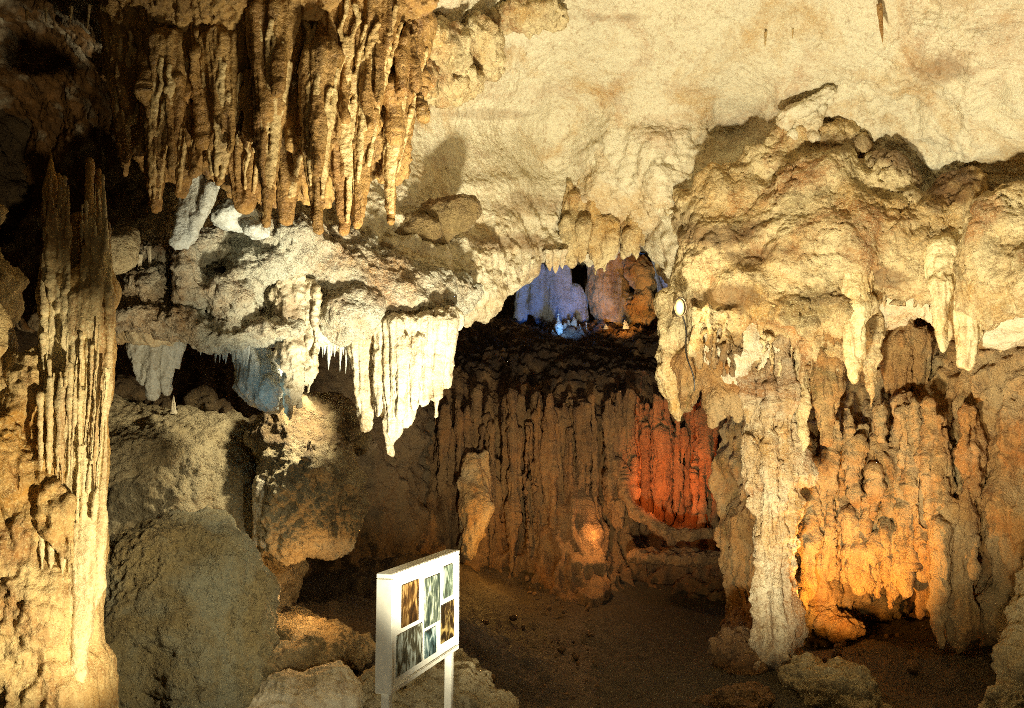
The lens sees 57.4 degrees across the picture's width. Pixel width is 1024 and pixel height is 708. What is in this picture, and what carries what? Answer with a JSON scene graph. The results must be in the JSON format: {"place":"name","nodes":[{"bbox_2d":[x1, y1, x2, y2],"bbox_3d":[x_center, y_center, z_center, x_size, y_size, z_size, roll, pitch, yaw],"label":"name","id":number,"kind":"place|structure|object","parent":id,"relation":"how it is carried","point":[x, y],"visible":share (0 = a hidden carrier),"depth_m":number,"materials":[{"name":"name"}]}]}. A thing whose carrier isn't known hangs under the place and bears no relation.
{"place":"outdoors","nodes":[
{"label":"outdoors","id":0,"kind":"place"},
{"bbox_2d":[0,109,436,580],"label":"cave wall","id":1,"kind":"structure","parent":0,"point":[396,518],"depth_m":11.92,"materials":[{"name":"brown stone"}]},
{"bbox_2d":[111,225,140,274],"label":"boulder","id":2,"kind":"object","parent":1,"relation":"on","point":[125,244],"visible":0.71,"depth_m":6.31,"materials":[{"name":"beige stone"}]},
{"bbox_2d":[0,0,1023,385],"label":"ceiling","id":3,"kind":"structure","parent":0,"point":[636,110],"depth_m":9.38,"materials":[{"name":"stone"}]},
{"bbox_2d":[0,203,29,326],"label":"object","id":4,"kind":"object","parent":3,"relation":"hanging from","point":[14,282],"visible":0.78,"depth_m":5.64,"materials":[{"name":"brown stone"}]},
{"bbox_2d":[126,342,186,400],"bbox_3d":[-2.938,0.051,7.730,0.520,0.678,0.263,0,-5,0],"label":"drapery","id":5,"kind":"object","parent":3,"relation":"hanging from","point":[154,369],"visible":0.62,"depth_m":7.66,"materials":[{"name":"beige stone"}]},
{"bbox_2d":[231,347,283,414],"bbox_3d":[-2.089,0.166,7.791,0.514,0.684,0.502,0,-5,0],"label":"drapery","id":6,"kind":"object","parent":3,"relation":"hanging from","point":[256,384],"visible":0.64,"depth_m":7.63,"materials":[{"name":"grey stone"}]},
{"bbox_2d":[101,0,438,209],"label":"cluster","id":7,"kind":"object","parent":3,"relation":"attached to","point":[405,74],"visible":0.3,"depth_m":6.12,"materials":[{"name":"brown stone"}]},
{"bbox_2d":[25,9,28,21],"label":"stalactite","id":8,"kind":"object","parent":7,"relation":"hanging from","point":[26,14],"visible":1,"depth_m":5.80},
{"bbox_2d":[43,7,47,21],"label":"stalactite","id":9,"kind":"object","parent":7,"relation":"hanging from","point":[45,11],"visible":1,"depth_m":5.80},
{"bbox_2d":[69,6,73,22],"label":"stalactite","id":10,"kind":"object","parent":7,"relation":"hanging from","point":[71,9],"visible":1,"depth_m":5.80},
{"bbox_2d":[87,4,90,29],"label":"stalactite","id":11,"kind":"object","parent":7,"relation":"hanging from","point":[89,11],"visible":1,"depth_m":5.80},
{"bbox_2d":[97,0,140,176],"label":"stalactite","id":12,"kind":"object","parent":7,"relation":"hanging from","point":[117,36],"visible":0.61,"depth_m":6.26},
{"bbox_2d":[143,25,189,213],"bbox_3d":[-2.276,-1.543,6.161,0.315,1.257,0.311,0,-5,0],"label":"stalactite","id":13,"kind":"object","parent":7,"relation":"hanging from","point":[166,49],"visible":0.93,"depth_m":6.07},
{"bbox_2d":[168,22,204,198],"bbox_3d":[-2.080,-1.733,6.337,0.480,1.391,0.461,0,-5,0],"label":"stalactite","id":14,"kind":"object","parent":7,"relation":"hanging from","point":[184,144],"visible":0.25,"depth_m":6.23},
{"bbox_2d":[168,174,220,249],"bbox_3d":[-2.251,-1.023,6.679,0.316,0.607,0.270,0,-5,0],"label":"drapery","id":15,"kind":"object","parent":7,"relation":"hanging from","point":[194,207],"visible":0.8,"depth_m":6.59,"materials":[{"name":"white stone"}]},
{"bbox_2d":[198,24,250,185],"bbox_3d":[-1.907,-1.674,6.225,0.431,1.135,0.404,0,-5,0],"label":"stalactite","id":16,"kind":"object","parent":7,"relation":"hanging from","point":[224,51],"visible":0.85,"depth_m":6.09},
{"bbox_2d":[227,120,260,214],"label":"stalactite","id":17,"kind":"object","parent":7,"relation":"hanging from","point":[243,179],"visible":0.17,"depth_m":6.29},
{"bbox_2d":[245,0,302,227],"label":"stalactite","id":18,"kind":"object","parent":7,"relation":"hanging from","point":[274,35],"visible":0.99,"depth_m":5.92},
{"bbox_2d":[276,22,316,225],"bbox_3d":[-1.438,-1.659,6.218,0.462,1.639,0.430,0,-5,0],"label":"stalactite","id":19,"kind":"object","parent":7,"relation":"hanging from","point":[290,171],"visible":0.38,"depth_m":6.10},
{"bbox_2d":[297,36,344,234],"bbox_3d":[-1.202,-1.384,5.942,0.301,1.282,0.289,-3,-6,34],"label":"stalactite","id":20,"kind":"object","parent":7,"relation":"hanging from","point":[322,58],"visible":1,"depth_m":5.88},
{"bbox_2d":[311,0,366,235],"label":"stalactite","id":21,"kind":"object","parent":7,"relation":"hanging from","point":[340,23],"visible":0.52,"depth_m":6.03},
{"bbox_2d":[352,0,408,228],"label":"drapery","id":22,"kind":"object","parent":7,"relation":"hanging from","point":[382,23],"visible":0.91,"depth_m":6.03,"materials":[{"name":"beige stone"}]},
{"bbox_2d":[382,12,437,225],"bbox_3d":[-0.694,-1.651,6.375,0.370,1.582,0.337,0,-5,0],"label":"drapery","id":23,"kind":"object","parent":7,"relation":"hanging from","point":[393,155],"visible":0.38,"depth_m":6.30,"materials":[{"name":"beige stone"}]},
{"bbox_2d":[115,208,484,354],"bbox_3d":[-1.625,-0.544,7.638,3.157,1.191,1.138,2,-5,-21],"label":"rock ledge","id":24,"kind":"object","parent":3,"relation":"attached to","point":[365,281],"visible":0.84,"depth_m":7.20,"materials":[{"name":"beige stone"}]},
{"bbox_2d":[137,255,142,270],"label":"stalactite","id":25,"kind":"object","parent":24,"relation":"attached to","point":[140,261],"visible":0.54,"depth_m":7.23},
{"bbox_2d":[147,246,151,266],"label":"stalactite","id":26,"kind":"object","parent":24,"relation":"attached to","point":[149,252],"visible":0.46,"depth_m":7.24},
{"bbox_2d":[231,350,234,361],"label":"stalactite","id":27,"kind":"object","parent":24,"relation":"hanging from","point":[233,354],"visible":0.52,"depth_m":7.47},
{"bbox_2d":[235,349,239,359],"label":"stalactite","id":28,"kind":"object","parent":24,"relation":"hanging from","point":[237,352],"visible":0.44,"depth_m":7.46},
{"bbox_2d":[209,198,269,239],"bbox_3d":[-2.055,-1.017,7.109,0.459,0.330,0.448,0,-5,0],"label":"boulder","id":29,"kind":"object","parent":24,"relation":"on","point":[224,214],"visible":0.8,"depth_m":6.97,"materials":[{"name":"white stone"}]},
{"bbox_2d":[241,349,245,365],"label":"stalactite","id":30,"kind":"object","parent":24,"relation":"hanging from","point":[243,353],"visible":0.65,"depth_m":7.47},
{"bbox_2d":[245,346,249,365],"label":"stalactite","id":31,"kind":"object","parent":24,"relation":"hanging from","point":[247,351],"visible":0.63,"depth_m":7.47},
{"bbox_2d":[268,273,322,420],"bbox_3d":[-1.701,-0.069,7.340,0.447,1.182,0.272,0,-5,0],"label":"stalactite cluster","id":32,"kind":"object","parent":24,"relation":"hanging from","point":[299,296],"visible":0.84,"depth_m":7.28,"materials":[{"name":"beige stone"}]},
{"bbox_2d":[347,305,464,456],"bbox_3d":[-0.870,0.206,7.545,0.964,1.238,0.499,0,-5,0],"label":"stalactite cluster","id":33,"kind":"object","parent":24,"relation":"hanging from","point":[402,365],"visible":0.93,"depth_m":7.45,"materials":[{"name":"beige stone"}]},
{"bbox_2d":[326,345,330,369],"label":"stalactite","id":34,"kind":"object","parent":3,"relation":"hanging from","point":[328,354],"visible":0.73,"depth_m":7.66},
{"bbox_2d":[339,347,341,367],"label":"stalactite","id":35,"kind":"object","parent":3,"relation":"hanging from","point":[340,353],"visible":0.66,"depth_m":7.66},
{"bbox_2d":[345,346,347,372],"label":"stalactite","id":36,"kind":"object","parent":3,"relation":"hanging from","point":[346,354],"visible":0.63,"depth_m":7.66},
{"bbox_2d":[395,193,481,244],"bbox_3d":[-0.731,-1.190,8.579,0.912,0.616,0.659,0,-5,0],"label":"boulder","id":37,"kind":"object","parent":3,"relation":"attached to","point":[444,220],"visible":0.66,"depth_m":8.54,"materials":[{"name":"brown stone"}]},
{"bbox_2d":[415,0,568,108],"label":"rock crust","id":38,"kind":"object","parent":3,"relation":"attached to","point":[466,59],"visible":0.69,"depth_m":8.28},
{"bbox_2d":[530,259,535,271],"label":"stalactite","id":39,"kind":"object","parent":3,"relation":"hanging from","point":[532,262],"visible":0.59,"depth_m":9.85,"materials":[{"name":"stone"}]},
{"bbox_2d":[542,250,552,258],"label":"stalactite","id":40,"kind":"object","parent":3,"relation":"hanging from","point":[545,253],"visible":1,"depth_m":10.12,"materials":[{"name":"stone"}]},
{"bbox_2d":[544,250,553,270],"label":"stalactite","id":41,"kind":"object","parent":3,"relation":"hanging from","point":[549,263],"visible":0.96,"depth_m":10.14,"materials":[{"name":"stone"}]},
{"bbox_2d":[552,249,562,272],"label":"stalactite","id":42,"kind":"object","parent":3,"relation":"hanging from","point":[556,259],"visible":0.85,"depth_m":10.21,"materials":[{"name":"stone"}]},
{"bbox_2d":[558,249,568,268],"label":"stalactite","id":43,"kind":"object","parent":3,"relation":"hanging from","point":[563,256],"visible":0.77,"depth_m":10.31,"materials":[{"name":"stone"}]},
{"bbox_2d":[558,178,662,274],"bbox_3d":[1.233,-1.467,10.576,1.456,1.179,0.419,0,-5,-4],"label":"stalactite cluster","id":44,"kind":"object","parent":3,"relation":"hanging from","point":[585,229],"visible":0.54,"depth_m":10.47,"materials":[{"name":"beige stone"}]},
{"bbox_2d":[652,261,666,291],"bbox_3d":[2.000,-0.984,12.255,0.300,0.967,0.460,0,-5,0],"label":"drapery","id":45,"kind":"object","parent":3,"relation":"hanging from","point":[659,281],"visible":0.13,"depth_m":12.40,"materials":[{"name":"grey stone"}]},
{"bbox_2d":[764,32,766,45],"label":"stalactite","id":46,"kind":"object","parent":3,"relation":"hanging from","point":[765,35],"visible":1,"depth_m":9.00},
{"bbox_2d":[776,85,836,143],"bbox_3d":[2.943,-2.394,9.418,0.539,0.525,0.453,0,-5,0],"label":"rock crust","id":47,"kind":"object","parent":3,"relation":"attached to","point":[808,113],"visible":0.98,"depth_m":9.40,"materials":[{"name":"stone"}]},
{"bbox_2d":[664,118,1023,376],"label":"rock mass","id":48,"kind":"object","parent":3,"relation":"attached to","point":[778,231],"visible":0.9,"depth_m":9.01,"materials":[{"name":"beige stone"}]},
{"bbox_2d":[653,286,687,421],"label":"stalactite","id":49,"kind":"object","parent":48,"relation":"hanging from","point":[671,331],"visible":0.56,"depth_m":9.64},
{"bbox_2d":[672,297,694,390],"bbox_3d":[1.691,-0.088,9.196,0.207,0.900,0.416,-1,-5,8],"label":"spotlight","id":50,"kind":"object","parent":48,"relation":"attached to","point":[680,307],"visible":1,"depth_m":9.07,"materials":[{"name":"metal"}]},
{"bbox_2d":[670,348,743,428],"bbox_3d":[2.107,-0.009,9.641,1.004,1.563,0.837,0,-5,0],"label":"stalactite","id":51,"kind":"object","parent":48,"relation":"hanging from","point":[720,400],"visible":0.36,"depth_m":9.41},
{"bbox_2d":[794,346,811,454],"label":"stalactite","id":52,"kind":"object","parent":48,"relation":"hanging from","point":[802,411],"visible":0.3,"depth_m":9.10},
{"bbox_2d":[810,332,846,446],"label":"stalactite","id":53,"kind":"object","parent":48,"relation":"hanging from","point":[828,383],"visible":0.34,"depth_m":9.08},
{"bbox_2d":[839,269,874,383],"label":"stalactite","id":54,"kind":"object","parent":48,"relation":"hanging from","point":[853,287],"visible":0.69,"depth_m":8.70},
{"bbox_2d":[923,233,957,352],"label":"stalactite","id":55,"kind":"object","parent":48,"relation":"hanging from","point":[939,254],"visible":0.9,"depth_m":8.53},
{"bbox_2d":[950,228,983,370],"bbox_3d":[4.241,-0.537,8.766,0.399,1.406,0.494,-3,-6,32],"label":"stalactite","id":56,"kind":"object","parent":48,"relation":"hanging from","point":[967,332],"visible":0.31,"depth_m":8.59},
{"bbox_2d":[863,310,884,406],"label":"stalactite","id":57,"kind":"object","parent":3,"relation":"hanging from","point":[874,343],"visible":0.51,"depth_m":9.29},
{"bbox_2d":[876,3,883,41],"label":"stalactite","id":58,"kind":"object","parent":3,"relation":"hanging from","point":[879,6],"visible":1,"depth_m":8.28},
{"bbox_2d":[879,319,932,408],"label":"stalactite","id":59,"kind":"object","parent":3,"relation":"hanging from","point":[905,362],"visible":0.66,"depth_m":9.93},
{"bbox_2d":[415,315,726,607],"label":"flowstone wall","id":60,"kind":"structure","parent":0,"point":[578,554],"depth_m":13.91,"materials":[{"name":"brown stone"}]},
{"bbox_2d":[456,450,494,560],"bbox_3d":[-0.500,2.075,12.924,0.534,1.502,0.605,0,-5,0],"label":"flowstone curtain","id":61,"kind":"object","parent":60,"relation":"attached to","point":[475,507],"visible":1,"depth_m":12.74,"materials":[{"name":"brown stone"}]},
{"bbox_2d":[513,262,588,327],"bbox_3d":[0.767,-1.162,18.370,1.494,1.828,0.565,0,-5,0],"label":"stalagmite","id":62,"kind":"object","parent":60,"relation":"on","point":[544,297],"visible":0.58,"depth_m":18.20,"materials":[{"name":"beige stone"}]},
{"bbox_2d":[551,313,587,334],"bbox_3d":[1.065,-0.522,17.552,0.699,0.444,0.390,2,-6,-24],"label":"stalagmite cluster","id":63,"kind":"object","parent":60,"relation":"on","point":[558,327],"visible":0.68,"depth_m":17.49,"materials":[{"name":"white stone"}]},
{"bbox_2d":[432,387,726,578],"bbox_3d":[1.237,1.957,13.674,4.873,2.945,1.223,0,-5,0],"label":"flowstone curtain","id":64,"kind":"object","parent":60,"relation":"attached to","point":[654,448],"visible":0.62,"depth_m":13.37,"materials":[{"name":"brown stone"}]},
{"bbox_2d":[611,456,720,568],"bbox_3d":[2.174,2.174,12.874,1.670,1.509,0.725,-1,-5,9],"label":"rock ledge","id":65,"kind":"object","parent":64,"relation":"attached to","point":[681,557],"visible":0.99,"depth_m":12.78,"materials":[{"name":"brown stone"}]},
{"bbox_2d":[585,253,633,327],"bbox_3d":[2.055,-1.294,18.190,1.262,1.741,0.870,0,-5,0],"label":"boulder","id":66,"kind":"object","parent":60,"relation":"on","point":[608,293],"visible":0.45,"depth_m":17.84,"materials":[{"name":"beige stone"}]},
{"bbox_2d":[622,320,628,328],"bbox_3d":[2.082,-0.544,17.110,0.137,0.170,0.132,-1,-3,-3],"label":"stalagmite","id":67,"kind":"object","parent":60,"relation":"on","point":[625,325],"visible":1,"depth_m":17.08,"materials":[{"name":"beige stone"}]},
{"bbox_2d":[623,286,655,328],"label":"boulder","id":68,"kind":"object","parent":60,"relation":"on","point":[639,309],"visible":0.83,"depth_m":17.56,"materials":[{"name":"brown stone"}]},
{"bbox_2d":[622,254,656,291],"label":"boulder","id":69,"kind":"object","parent":68,"relation":"on","point":[639,273],"visible":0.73,"depth_m":17.54,"materials":[{"name":"brown stone"}]},
{"bbox_2d":[494,263,662,319],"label":"gallery wall","id":70,"kind":"structure","parent":0,"point":[579,274],"depth_m":21.36,"materials":[{"name":"black stone"}]},
{"bbox_2d":[280,552,996,707],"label":"ground","id":71,"kind":"structure","parent":0,"point":[511,656],"depth_m":9.09,"materials":[{"name":"brown soil"}]},
{"bbox_2d":[0,147,121,707],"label":"flowstone column","id":72,"kind":"structure","parent":71,"relation":"on","point":[57,385],"depth_m":4.99,"materials":[{"name":"beige stone"}]},
{"bbox_2d":[103,505,281,707],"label":"boulder","id":73,"kind":"object","parent":71,"relation":"on","point":[191,606],"visible":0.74,"depth_m":6.49,"materials":[{"name":"beige stone"}]},
{"bbox_2d":[106,393,308,611],"bbox_3d":[-3.184,1.782,8.897,2.597,2.890,2.455,0,-5,0],"label":"boulder","id":74,"kind":"object","parent":71,"relation":"on","point":[188,458],"visible":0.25,"depth_m":8.14,"materials":[{"name":"beige stone"}]},
{"bbox_2d":[114,374,146,402],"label":"stone","id":75,"kind":"object","parent":74,"relation":"on","point":[130,388],"visible":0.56,"depth_m":8.94,"materials":[{"name":"brown stone"}]},
{"bbox_2d":[143,393,175,407],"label":"stone","id":76,"kind":"object","parent":74,"relation":"on","point":[162,401],"visible":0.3,"depth_m":8.95,"materials":[{"name":"brown stone"}]},
{"bbox_2d":[169,396,176,413],"bbox_3d":[-3.104,0.464,8.589,0.076,0.172,0.071,-1,-3,5],"label":"stalagmite","id":77,"kind":"object","parent":74,"relation":"on","point":[173,410],"visible":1,"depth_m":8.57,"materials":[{"name":"beige stone"}]},
{"bbox_2d":[180,385,218,410],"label":"stone","id":78,"kind":"object","parent":74,"relation":"on","point":[202,397],"visible":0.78,"depth_m":8.96,"materials":[{"name":"brown stone"}]},
{"bbox_2d":[213,398,233,413],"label":"stone","id":79,"kind":"object","parent":74,"relation":"on","point":[224,405],"visible":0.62,"depth_m":9.01,"materials":[{"name":"brown stone"}]},
{"bbox_2d":[248,414,256,424],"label":"stone","id":80,"kind":"object","parent":74,"relation":"on","point":[252,418],"visible":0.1,"depth_m":9.00,"materials":[{"name":"brown stone"}]},
{"bbox_2d":[243,391,372,565],"bbox_3d":[-1.829,1.092,8.407,1.138,1.537,1.290,0,-5,0],"label":"boulder","id":81,"kind":"object","parent":74,"relation":"attached to","point":[315,502],"visible":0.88,"depth_m":8.01,"materials":[{"name":"brown stone"}]},
{"bbox_2d":[252,474,266,548],"bbox_3d":[-2.075,1.337,7.987,0.324,0.636,0.201,-2,-5,23],"label":"stalagmite","id":82,"kind":"object","parent":81,"relation":"attached to","point":[258,484],"visible":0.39,"depth_m":7.95,"materials":[{"name":"beige stone"}]},
{"bbox_2d":[362,436,377,455],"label":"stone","id":83,"kind":"object","parent":81,"relation":"on","point":[373,446],"visible":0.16,"depth_m":8.94,"materials":[{"name":"brown stone"}]},
{"bbox_2d":[245,660,364,707],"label":"boulder","id":84,"kind":"object","parent":71,"relation":"on","point":[337,684],"visible":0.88,"depth_m":6.60,"materials":[{"name":"beige stone"}]},
{"bbox_2d":[273,605,375,671],"bbox_3d":[-1.885,2.469,7.798,1.354,0.604,1.411,-2,-5,19],"label":"boulder","id":85,"kind":"object","parent":71,"relation":"on","point":[316,640],"visible":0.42,"depth_m":7.51,"materials":[{"name":"beige stone"}]},
{"bbox_2d":[276,625,294,640],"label":"stone","id":86,"kind":"object","parent":85,"relation":"on","point":[285,632],"visible":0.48,"depth_m":7.40,"materials":[{"name":"beige stone"}]},
{"bbox_2d":[375,549,458,707],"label":"notice board","id":87,"kind":"object","parent":71,"relation":"on","point":[417,617],"visible":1,"depth_m":5.71,"materials":[{"name":"white paint"}]},
{"bbox_2d":[357,648,518,707],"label":"boulder","id":88,"kind":"object","parent":71,"relation":"on","point":[473,686],"visible":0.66,"depth_m":6.88,"materials":[{"name":"beige stone"}]},
{"bbox_2d":[479,575,918,707],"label":"rubble","id":89,"kind":"object","parent":71,"relation":"on","point":[912,666],"visible":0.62,"depth_m":9.71,"materials":[{"name":"brown stone"}]},
{"bbox_2d":[707,623,768,675],"bbox_3d":[2.242,2.992,9.189,0.630,0.614,0.706,0,-5,0],"label":"boulder","id":90,"kind":"object","parent":71,"relation":"on","point":[730,650],"visible":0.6,"depth_m":9.09,"materials":[{"name":"brown stone"}]},
{"bbox_2d":[736,334,818,671],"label":"flowstone column","id":91,"kind":"structure","parent":71,"relation":"on","point":[779,472],"depth_m":9.05,"materials":[{"name":"beige stone"}]},
{"bbox_2d":[777,651,892,707],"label":"boulder","id":92,"kind":"object","parent":71,"relation":"on","point":[811,679],"visible":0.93,"depth_m":8.18,"materials":[{"name":"beige stone"}]},
{"bbox_2d":[805,605,865,643],"bbox_3d":[3.397,2.843,9.883,0.643,0.390,0.519,0,-5,0],"label":"boulder","id":93,"kind":"object","parent":71,"relation":"on","point":[833,624],"visible":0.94,"depth_m":9.75,"materials":[{"name":"stone"}]},
{"bbox_2d":[977,560,1023,707],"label":"boulder","id":94,"kind":"object","parent":71,"relation":"on","point":[1006,690],"visible":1,"depth_m":7.63,"materials":[{"name":"beige stone"}]},
{"bbox_2d":[579,580,825,707],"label":"path","id":95,"kind":"structure","parent":0,"point":[650,645],"depth_m":10.31,"materials":[{"name":"brown soil"}]},
{"bbox_2d":[692,680,775,707],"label":"boulder","id":96,"kind":"object","parent":95,"relation":"on","point":[751,694],"visible":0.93,"depth_m":8.18,"materials":[{"name":"brown stone"}]},
{"bbox_2d":[708,318,1023,647],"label":"flowstone wall","id":97,"kind":"structure","parent":0,"point":[989,386],"depth_m":9.65,"materials":[{"name":"beige stone"}]},
{"bbox_2d":[844,499,882,598],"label":"stalactite","id":98,"kind":"object","parent":97,"relation":"hanging from","point":[858,569],"visible":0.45,"depth_m":9.59},
{"bbox_2d":[795,390,987,608],"bbox_3d":[3.852,1.514,9.635,1.936,2.286,0.594,-3,-6,34],"label":"flowstone curtain","id":99,"kind":"object","parent":97,"relation":"attached to","point":[912,465],"visible":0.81,"depth_m":9.48,"materials":[{"name":"beige stone"}]},
{"bbox_2d":[796,486,824,609],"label":"stalactite","id":100,"kind":"object","parent":99,"relation":"hanging from","point":[809,535],"visible":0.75,"depth_m":9.69},
{"bbox_2d":[926,469,980,653],"bbox_3d":[4.261,1.981,9.114,0.503,1.825,0.502,0,-5,0],"label":"stalactite","id":101,"kind":"object","parent":99,"relation":"hanging from","point":[952,607],"visible":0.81,"depth_m":8.95},
{"bbox_2d":[913,572,929,619],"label":"stalactite","id":102,"kind":"object","parent":97,"relation":"hanging from","point":[922,590],"visible":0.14,"depth_m":9.49}
]}

